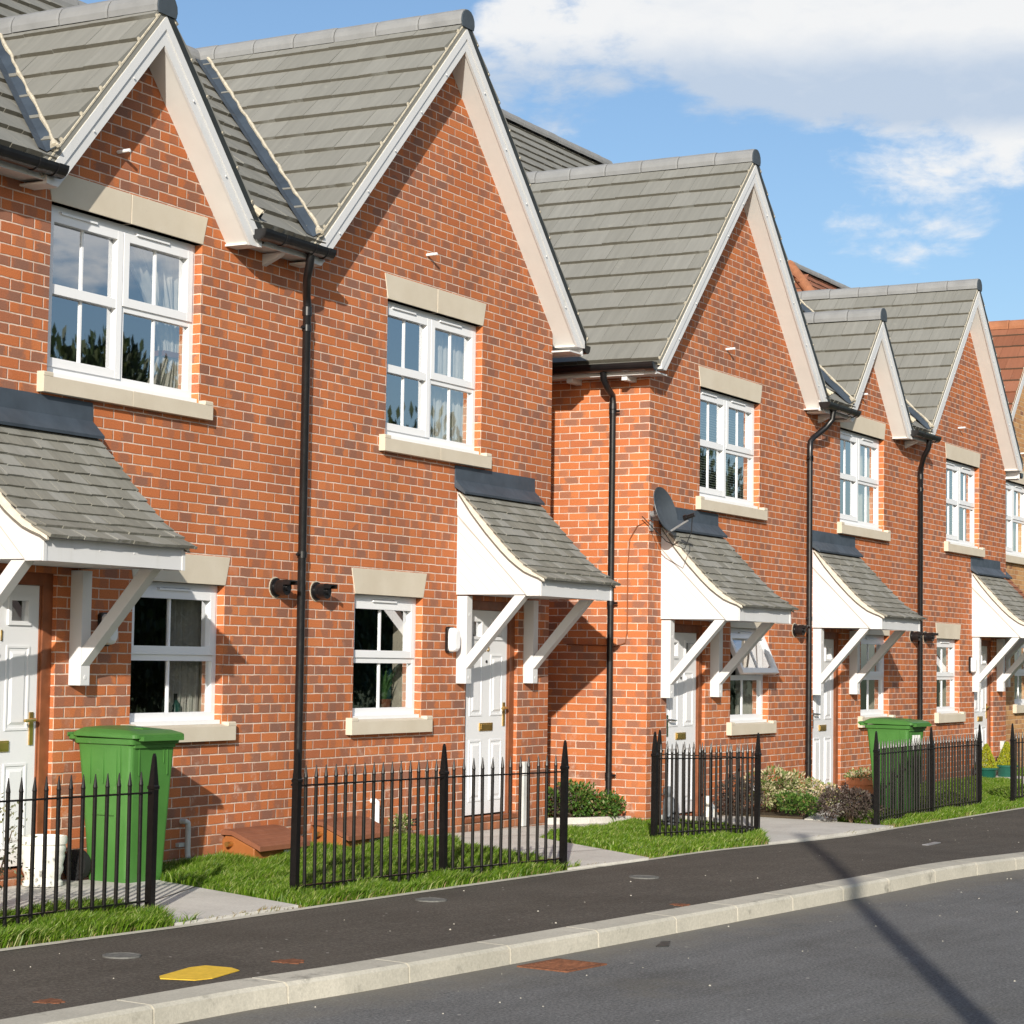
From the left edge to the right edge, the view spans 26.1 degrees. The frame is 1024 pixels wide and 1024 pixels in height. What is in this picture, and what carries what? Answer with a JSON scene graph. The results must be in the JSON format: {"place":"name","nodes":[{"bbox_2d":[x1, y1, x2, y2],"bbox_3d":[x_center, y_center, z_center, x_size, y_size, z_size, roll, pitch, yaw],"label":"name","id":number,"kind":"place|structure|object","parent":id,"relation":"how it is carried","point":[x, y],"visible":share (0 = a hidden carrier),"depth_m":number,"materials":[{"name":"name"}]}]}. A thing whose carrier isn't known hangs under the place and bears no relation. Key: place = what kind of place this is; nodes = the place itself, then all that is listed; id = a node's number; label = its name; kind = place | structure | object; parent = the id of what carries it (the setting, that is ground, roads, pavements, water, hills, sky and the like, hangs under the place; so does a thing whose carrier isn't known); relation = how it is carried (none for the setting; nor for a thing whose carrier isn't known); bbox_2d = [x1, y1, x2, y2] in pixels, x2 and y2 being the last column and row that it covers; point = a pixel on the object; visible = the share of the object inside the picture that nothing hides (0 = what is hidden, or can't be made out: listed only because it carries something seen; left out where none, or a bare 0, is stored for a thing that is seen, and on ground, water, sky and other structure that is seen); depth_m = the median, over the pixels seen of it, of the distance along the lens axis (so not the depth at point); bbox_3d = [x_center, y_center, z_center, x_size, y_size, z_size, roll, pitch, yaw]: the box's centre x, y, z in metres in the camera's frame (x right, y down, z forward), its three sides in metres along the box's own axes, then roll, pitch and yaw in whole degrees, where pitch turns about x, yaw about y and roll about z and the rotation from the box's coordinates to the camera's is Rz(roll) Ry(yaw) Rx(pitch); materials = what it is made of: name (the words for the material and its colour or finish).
{"place":"outdoors","nodes":[
{"label":"outdoors","id":0,"kind":"place"},
{"bbox_2d":[0,877,297,925],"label":"concrete path","id":1,"kind":"structure","parent":0,"point":[214,904],"depth_m":13.88,"materials":[{"name":"grey concrete"}]},
{"bbox_2d":[0,792,37,890],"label":"shrub","id":2,"kind":"object","parent":1,"relation":"on","point":[2,858],"visible":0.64,"depth_m":13.01,"materials":[{"name":"grey plant"}]},
{"bbox_2d":[22,834,67,886],"bbox_3d":[-3.105,2.309,14.596,0.314,0.328,0.314,-1,-4,28],"label":"cream planter","id":3,"kind":"object","parent":1,"relation":"on","point":[50,866],"visible":0.73,"depth_m":14.48,"materials":[{"name":"white stone"}]},
{"bbox_2d":[63,725,183,882],"bbox_3d":[-2.646,1.990,15.101,0.675,1.045,0.572,-2,-5,33],"label":"wheelie bin","id":4,"kind":"object","parent":1,"relation":"on","point":[114,751],"visible":0.83,"depth_m":14.94,"materials":[{"name":"green plastic"}]},
{"bbox_2d":[0,808,1023,1018],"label":"footpath","id":5,"kind":"structure","parent":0,"point":[77,973],"depth_m":13.52,"materials":[{"name":"grey asphalt"}]},
{"bbox_2d":[33,998,64,1003],"bbox_3d":[-2.087,2.223,9.971,0.135,0.023,0.133,-1,-4,28],"label":"stopcock cover","id":6,"kind":"object","parent":5,"relation":"on","point":[52,1001],"visible":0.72,"depth_m":9.96,"materials":[{"name":"metal"}]},
{"bbox_2d":[102,952,140,958],"bbox_3d":[-2.027,2.312,11.447,0.200,0.026,0.200,-1,-4,28],"label":"access cover","id":7,"kind":"object","parent":5,"relation":"on","point":[122,955],"visible":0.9,"depth_m":11.43,"materials":[{"name":"grey metal"}]},
{"bbox_2d":[159,965,238,980],"bbox_3d":[-1.546,2.281,10.900,0.263,0.008,0.487,-1,-4,19],"label":"painted patch","id":8,"kind":"object","parent":5,"relation":"on","point":[204,972],"visible":1,"depth_m":10.89,"materials":[{"name":"yellow paint"}]},
{"bbox_2d":[271,958,303,963],"bbox_3d":[-1.141,2.332,11.399,0.164,0.023,0.165,-1,-4,28],"label":"stopcock cover","id":9,"kind":"object","parent":5,"relation":"on","point":[294,961],"visible":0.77,"depth_m":11.37,"materials":[{"name":"metal"}]},
{"bbox_2d":[415,897,446,901],"bbox_3d":[-0.526,2.522,14.288,0.208,0.026,0.208,-1,-4,28],"label":"access cover","id":10,"kind":"object","parent":5,"relation":"on","point":[428,899],"visible":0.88,"depth_m":14.28,"materials":[{"name":"grey metal"}]},
{"bbox_2d":[0,807,1023,950],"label":"path edging","id":11,"kind":"object","parent":5,"relation":"on","point":[148,930],"visible":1,"depth_m":14.57,"materials":[{"name":"concrete"}]},
{"bbox_2d":[628,875,658,878],"bbox_3d":[0.959,2.664,16.040,0.224,0.026,0.224,-1,-4,28],"label":"access cover","id":12,"kind":"object","parent":5,"relation":"on","point":[644,877],"visible":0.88,"depth_m":16.00,"materials":[{"name":"grey metal"}]},
{"bbox_2d":[670,903,690,905],"bbox_3d":[1.091,2.565,14.348,0.128,0.023,0.124,-1,-4,28],"label":"stopcock cover","id":13,"kind":"object","parent":5,"relation":"on","point":[675,904],"visible":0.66,"depth_m":14.34,"materials":[{"name":"metal"}]},
{"bbox_2d":[922,842,940,844],"bbox_3d":[3.845,3.042,20.212,0.060,0.008,0.370,-1,-4,28],"label":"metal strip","id":14,"kind":"object","parent":5,"relation":"on","point":[932,843],"visible":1,"depth_m":20.20,"materials":[{"name":"grey metal"}]},
{"bbox_2d":[430,823,648,869],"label":"concrete path","id":15,"kind":"structure","parent":0,"point":[590,856],"depth_m":18.07,"materials":[{"name":"grey concrete"}]},
{"bbox_2d":[80,0,1023,320],"label":"sky","id":16,"kind":"structure","parent":0,"point":[888,135],"materials":[{"name":"blue"}]},
{"bbox_2d":[178,869,1023,1023],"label":"road","id":17,"kind":"structure","parent":0,"point":[948,952],"depth_m":11.72,"materials":[{"name":"grey asphalt"}]},
{"bbox_2d":[13,842,1018,1013],"bbox_3d":[2.983,2.784,16.183,4.361,0.193,15.334,-1,-4,31],"label":"grit","id":18,"kind":"object","parent":17,"relation":"on","point":[586,975],"visible":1,"depth_m":12.82,"materials":[{"name":"stone"}]},
{"bbox_2d":[517,958,606,972],"bbox_3d":[0.276,2.519,12.129,0.330,0.058,0.400,-2,-5,35],"label":"drain grate","id":19,"kind":"object","parent":17,"relation":"on","point":[562,965],"visible":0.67,"depth_m":12.11,"materials":[{"name":"metal"}]},
{"bbox_2d":[656,941,669,946],"bbox_3d":[0.911,2.571,13.119,0.074,0.005,0.277,0,-4,12],"label":"road patch","id":20,"kind":"object","parent":17,"relation":"on","point":[664,944],"visible":1,"depth_m":13.08,"materials":[{"name":"grey asphalt"}]},
{"bbox_2d":[717,815,892,843],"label":"concrete path","id":21,"kind":"structure","parent":0,"point":[782,830],"depth_m":21.50,"materials":[{"name":"grey concrete"}]},
{"bbox_2d":[156,821,825,899],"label":"path joints","id":22,"kind":"object","parent":21,"relation":"on","point":[467,837],"visible":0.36,"depth_m":14.59,"materials":[{"name":"concrete"}]},
{"bbox_2d":[706,796,714,816],"bbox_3d":[2.020,3.008,22.442,0.146,0.279,0.218,-1,-4,28],"label":"cat ornament","id":23,"kind":"object","parent":21,"relation":"on","point":[707,807],"visible":0.27,"depth_m":22.38,"materials":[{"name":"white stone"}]},
{"bbox_2d":[804,798,858,821],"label":"concrete path","id":24,"kind":"structure","parent":0,"point":[818,817],"depth_m":23.20,"materials":[{"name":"grey concrete"}]},
{"bbox_2d":[843,766,872,793],"bbox_3d":[4.237,3.276,26.669,0.488,0.397,0.499,-1,-4,28],"label":"plant pot","id":25,"kind":"object","parent":24,"relation":"on","point":[863,782],"visible":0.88,"depth_m":26.55,"materials":[{"name":"ceramic"}]},
{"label":"garden ground","id":26,"kind":"structure","parent":0,"visible":0},
{"bbox_2d":[0,753,159,927],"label":"railing","id":27,"kind":"object","parent":26,"relation":"on","point":[153,787],"visible":0.94,"depth_m":12.76,"materials":[{"name":"black metal"}]},
{"bbox_2d":[0,830,580,947],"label":"grass","id":28,"kind":"structure","parent":26,"relation":"on","point":[267,878],"depth_m":14.85,"materials":[{"name":"green plant"}]},
{"bbox_2d":[387,813,412,833],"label":"shrub","id":29,"kind":"object","parent":26,"relation":"on","point":[404,819],"visible":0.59,"depth_m":18.70,"materials":[{"name":"green plant"}]},
{"bbox_2d":[289,740,568,891],"bbox_3d":[-0.522,2.141,15.291,0.122,1.055,2.966,-2,-5,38],"label":"railing","id":30,"kind":"object","parent":26,"relation":"on","point":[297,781],"visible":0.95,"depth_m":15.21,"materials":[{"name":"black metal"}]},
{"bbox_2d":[0,806,1021,948],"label":"dry grass","id":31,"kind":"structure","parent":26,"relation":"on","point":[345,899],"depth_m":14.51,"materials":[{"name":"plant"}]},
{"bbox_2d":[548,815,718,824],"bbox_3d":[1.094,3.111,21.920,1.918,0.198,0.543,2,-4,-22],"label":"concrete edging","id":32,"kind":"object","parent":26,"relation":"on","point":[583,820],"visible":0.23,"depth_m":21.72,"materials":[{"name":"grey concrete"}]},
{"bbox_2d":[526,149,830,819],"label":"terraced house","id":33,"kind":"structure","parent":26,"relation":"on","point":[692,381],"depth_m":23.32,"materials":[{"name":"red brick"}]},
{"bbox_2d":[642,487,695,548],"bbox_3d":[1.548,0.062,22.070,0.383,0.638,0.544,3,-4,-27],"label":"satellite dish","id":34,"kind":"object","parent":33,"relation":"attached to","point":[664,512],"visible":1,"depth_m":22.15,"materials":[{"name":"metal"}]},
{"bbox_2d":[666,632,695,812],"bbox_3d":[1.716,2.196,22.990,0.218,1.872,0.799,-1,-4,28],"label":"door","id":35,"kind":"structure","parent":33,"relation":"in","point":[680,709],"depth_m":23.02,"materials":[{"name":"white wood"}]},
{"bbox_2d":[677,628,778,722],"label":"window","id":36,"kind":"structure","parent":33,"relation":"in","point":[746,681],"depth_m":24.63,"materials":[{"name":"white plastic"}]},
{"bbox_2d":[699,388,757,508],"bbox_3d":[2.332,-0.682,24.201,0.112,1.200,1.701,-1,-4,28],"label":"window","id":37,"kind":"structure","parent":33,"relation":"in","point":[726,422],"depth_m":24.24,"materials":[{"name":"white plastic"}]},
{"bbox_2d":[651,730,761,837],"bbox_3d":[1.413,2.522,20.068,1.113,1.102,2.014,-1,-4,28],"label":"railing","id":38,"kind":"object","parent":26,"relation":"on","point":[656,780],"visible":0.91,"depth_m":20.01,"materials":[{"name":"black metal"}]},
{"bbox_2d":[717,801,829,819],"bbox_3d":[3.268,3.449,24.483,1.000,0.330,2.950,-1,-4,28],"label":"planting bed","id":39,"kind":"object","parent":26,"relation":"on","point":[764,812],"visible":0.12,"depth_m":23.39,"materials":[{"name":"soil"}]},
{"bbox_2d":[712,773,764,815],"bbox_3d":[2.387,2.977,23.180,0.512,0.479,0.495,-1,-4,28],"label":"shrub","id":40,"kind":"object","parent":39,"relation":"on","point":[744,793],"visible":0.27,"depth_m":23.15,"materials":[{"name":"purple plant"}]},
{"bbox_2d":[744,765,814,811],"bbox_3d":[2.878,2.987,23.790,0.887,0.556,0.618,3,-5,-34],"label":"shrub","id":41,"kind":"object","parent":39,"relation":"on","point":[784,783],"visible":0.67,"depth_m":23.68,"materials":[{"name":"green plant"}]},
{"bbox_2d":[774,790,821,815],"bbox_3d":[2.987,3.076,23.215,0.572,0.306,0.614,2,-4,-15],"label":"shrub","id":42,"kind":"object","parent":39,"relation":"on","point":[794,800],"visible":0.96,"depth_m":23.13,"materials":[{"name":"green plant"}]},
{"bbox_2d":[793,775,839,807],"bbox_3d":[3.412,3.142,24.679,0.443,0.382,0.605,4,-5,-36],"label":"shrub","id":43,"kind":"object","parent":39,"relation":"on","point":[817,791],"visible":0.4,"depth_m":24.64,"materials":[{"name":"beige plant"}]},
{"bbox_2d":[539,767,1023,857],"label":"grass","id":44,"kind":"structure","parent":26,"relation":"on","point":[633,836],"depth_m":20.04,"materials":[{"name":"green plant"}]},
{"bbox_2d":[662,786,679,826],"bbox_3d":[1.536,2.855,21.268,0.200,0.429,0.333,-1,-4,28],"label":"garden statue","id":45,"kind":"object","parent":44,"relation":"on","point":[668,807],"visible":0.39,"depth_m":21.18,"materials":[{"name":"grey stone"}]},
{"bbox_2d":[858,717,931,810],"bbox_3d":[4.239,2.796,24.357,0.675,1.045,0.572,-2,-5,34],"label":"wheelie bin","id":46,"kind":"object","parent":44,"relation":"on","point":[889,729],"visible":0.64,"depth_m":24.20,"materials":[{"name":"green plastic"}]},
{"bbox_2d":[975,743,997,777],"bbox_3d":[6.791,3.575,31.576,0.352,0.535,0.345,-1,-4,28],"label":"conifer pot","id":47,"kind":"object","parent":44,"relation":"on","point":[988,771],"visible":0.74,"depth_m":31.48,"materials":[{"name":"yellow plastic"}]},
{"bbox_2d":[996,741,1017,776],"bbox_3d":[7.296,3.647,32.514,0.344,0.533,0.337,-1,-4,28],"label":"conifer pot","id":48,"kind":"object","parent":44,"relation":"on","point":[1003,770],"visible":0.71,"depth_m":32.44,"materials":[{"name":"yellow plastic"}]},
{"bbox_2d":[814,784,883,823],"bbox_3d":[3.443,2.982,22.497,0.694,0.408,0.582,1,-4,4],"label":"shrub","id":49,"kind":"object","parent":26,"relation":"on","point":[852,796],"visible":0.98,"depth_m":22.45,"materials":[{"name":"purple plant"}]},
{"bbox_2d":[800,299,941,794],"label":"terraced house","id":50,"kind":"structure","parent":26,"relation":"on","point":[862,618],"depth_m":27.60,"materials":[{"name":"red brick"}]},
{"bbox_2d":[812,639,833,788],"bbox_3d":[3.718,2.476,26.723,0.218,1.872,0.789,-1,-4,28],"label":"door","id":51,"kind":"structure","parent":50,"relation":"in","point":[822,749],"depth_m":26.77,"materials":[{"name":"white wood"}]},
{"bbox_2d":[840,429,881,530],"bbox_3d":[4.386,-0.395,28.029,0.112,1.200,1.673,-1,-4,28],"label":"window","id":52,"kind":"structure","parent":50,"relation":"in","point":[859,454],"depth_m":28.10,"materials":[{"name":"white plastic"}]},
{"bbox_2d":[860,635,886,716],"bbox_3d":[4.590,2.106,28.310,0.112,1.050,1.110,-1,-4,28],"label":"window","id":53,"kind":"structure","parent":50,"relation":"in","point":[872,686],"depth_m":28.44,"materials":[{"name":"white plastic"}]},
{"bbox_2d":[797,279,1023,783],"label":"terraced house","id":54,"kind":"structure","parent":26,"relation":"on","point":[969,602],"depth_m":31.87,"materials":[{"name":"red brick"}]},
{"bbox_2d":[937,639,957,713],"bbox_3d":[6.078,2.314,31.084,0.112,1.050,1.080,-1,-4,28],"label":"window","id":55,"kind":"structure","parent":54,"relation":"in","point":[945,647],"depth_m":31.24,"materials":[{"name":"white plastic"}]},
{"bbox_2d":[946,460,977,547],"bbox_3d":[6.448,-0.106,31.873,0.112,1.200,1.629,-1,-4,28],"label":"window","id":56,"kind":"structure","parent":54,"relation":"in","point":[960,479],"depth_m":31.96,"materials":[{"name":"white plastic"}]},
{"bbox_2d":[974,646,989,773],"bbox_3d":[6.873,2.918,32.603,0.218,1.872,0.784,-1,-4,28],"label":"door","id":57,"kind":"structure","parent":54,"relation":"in","point":[980,698],"depth_m":32.70,"materials":[{"name":"white wood"}]},
{"bbox_2d":[873,724,982,824],"bbox_3d":[4.513,2.864,23.891,0.123,1.055,3.701,-1,-4,28],"label":"railing","id":58,"kind":"object","parent":26,"relation":"on","point":[928,763],"visible":0.9,"depth_m":23.82,"materials":[{"name":"black metal"}]},
{"bbox_2d":[1010,723,1023,800],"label":"railing","id":59,"kind":"object","parent":26,"relation":"on","point":[1013,767],"visible":0.94,"depth_m":26.26,"materials":[{"name":"black metal"}]},
{"label":"ground","id":60,"kind":"structure","parent":0,"visible":0},
{"bbox_2d":[0,0,336,886],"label":"terraced house","id":61,"kind":"structure","parent":60,"relation":"on","point":[156,238],"depth_m":16.12,"materials":[{"name":"red brick"}]},
{"bbox_2d":[0,585,39,866],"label":"door","id":62,"kind":"structure","parent":61,"relation":"in","point":[18,638],"depth_m":14.74,"materials":[{"name":"white paint"}]},
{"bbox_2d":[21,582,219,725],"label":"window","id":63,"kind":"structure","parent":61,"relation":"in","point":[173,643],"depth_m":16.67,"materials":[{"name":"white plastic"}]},
{"bbox_2d":[47,204,196,402],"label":"window","id":64,"kind":"structure","parent":61,"relation":"in","point":[123,320],"depth_m":16.47,"materials":[{"name":"white plastic"}]},
{"bbox_2d":[161,690,168,711],"bbox_3d":[-2.577,1.434,16.391,0.055,0.224,0.056,-1,-4,28],"label":"bottle","id":65,"kind":"object","parent":61,"relation":"in","point":[163,703],"visible":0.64,"depth_m":16.37,"materials":[{"name":"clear glass"}]},
{"bbox_2d":[172,694,180,711],"bbox_3d":[-2.521,1.457,16.496,0.082,0.194,0.084,-1,-4,28],"label":"bottle","id":66,"kind":"object","parent":61,"relation":"in","point":[176,706],"visible":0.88,"depth_m":16.47,"materials":[{"name":"teal glass"}]},
{"bbox_2d":[221,824,309,858],"bbox_3d":[-1.892,2.565,16.820,0.360,0.305,0.730,-1,-4,28],"label":"meter box","id":67,"kind":"object","parent":61,"relation":"attached to","point":[263,841],"visible":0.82,"depth_m":16.64,"materials":[{"name":"brown plastic"}]},
{"bbox_2d":[195,9,620,842],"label":"terraced house","id":68,"kind":"structure","parent":60,"relation":"on","point":[439,559],"depth_m":19.64,"materials":[{"name":"red brick"}]},
{"bbox_2d":[311,816,388,847],"bbox_3d":[-1.310,2.647,17.906,0.360,0.305,0.740,-1,-4,28],"label":"meter box","id":69,"kind":"object","parent":68,"relation":"attached to","point":[348,831],"visible":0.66,"depth_m":17.75,"materials":[{"name":"brown plastic"}]},
{"bbox_2d":[374,665,394,706],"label":"spiky plant","id":70,"kind":"object","parent":68,"relation":"on","point":[384,689],"visible":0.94,"depth_m":19.07,"materials":[{"name":"green plant"}]},
{"bbox_2d":[352,594,418,718],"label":"window","id":71,"kind":"structure","parent":68,"relation":"in","point":[384,626],"depth_m":19.40,"materials":[{"name":"white plastic"}]},
{"bbox_2d":[385,301,478,453],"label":"window","id":72,"kind":"structure","parent":68,"relation":"in","point":[431,358],"depth_m":20.19,"materials":[{"name":"white plastic"}]},
{"bbox_2d":[465,610,507,815],"bbox_3d":[-0.284,1.852,20.452,0.218,1.872,0.804,-1,-4,28],"label":"door","id":73,"kind":"structure","parent":68,"relation":"in","point":[485,714],"depth_m":20.45,"materials":[{"name":"white paint"}]},
{"bbox_2d":[0,852,1023,1023],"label":"kerb","id":74,"kind":"structure","parent":60,"relation":"on","point":[182,1005],"depth_m":11.98,"materials":[{"name":"concrete"}]},
{"bbox_2d":[502,109,612,171],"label":"tall house","id":75,"kind":"structure","parent":60,"relation":"on","point":[539,148],"depth_m":38.33,"materials":[{"name":"tile"}]},
{"bbox_2d":[788,260,849,291],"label":"hipped house","id":76,"kind":"structure","parent":60,"relation":"on","point":[806,279],"depth_m":55.80,"materials":[{"name":"orange brick"}]},
{"bbox_2d":[989,319,1023,768],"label":"terraced house","id":77,"kind":"structure","parent":60,"relation":"on","point":[1008,338],"depth_m":35.71,"materials":[{"name":"brick"}]},
{"bbox_2d":[1006,481,1023,557],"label":"window","id":78,"kind":"structure","parent":77,"relation":"in","point":[1014,492],"depth_m":35.92,"materials":[{"name":"white plastic"}]},
{"bbox_2d":[1014,644,1023,704],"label":"window","id":79,"kind":"structure","parent":77,"relation":"in","point":[1019,675],"depth_m":35.95,"materials":[{"name":"white plastic"}]},
{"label":"planting bed","id":80,"kind":"structure","parent":0,"visible":0},
{"bbox_2d":[548,786,559,817],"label":"shrub","id":81,"kind":"object","parent":80,"relation":"on","point":[550,791],"visible":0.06,"depth_m":21.73,"materials":[{"name":"green plant"}]},
{"bbox_2d":[548,784,584,817],"bbox_3d":[0.476,2.899,21.940,0.436,0.394,0.503,-1,-4,28],"label":"shrub","id":82,"kind":"object","parent":80,"relation":"on","point":[552,798],"visible":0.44,"depth_m":21.88,"materials":[{"name":"green plant"}]},
{"bbox_2d":[548,779,599,816],"bbox_3d":[0.630,2.890,22.113,0.483,0.446,0.739,3,-4,-28],"label":"shrub","id":83,"kind":"object","parent":80,"relation":"on","point":[579,791],"visible":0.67,"depth_m":21.95,"materials":[{"name":"green plant"}]},
{"bbox_2d":[579,789,626,820],"bbox_3d":[0.942,2.935,21.996,0.538,0.352,0.442,-1,-4,28],"label":"shrub","id":84,"kind":"object","parent":80,"relation":"on","point":[602,807],"visible":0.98,"depth_m":21.92,"materials":[{"name":"green plant"}]}
]}

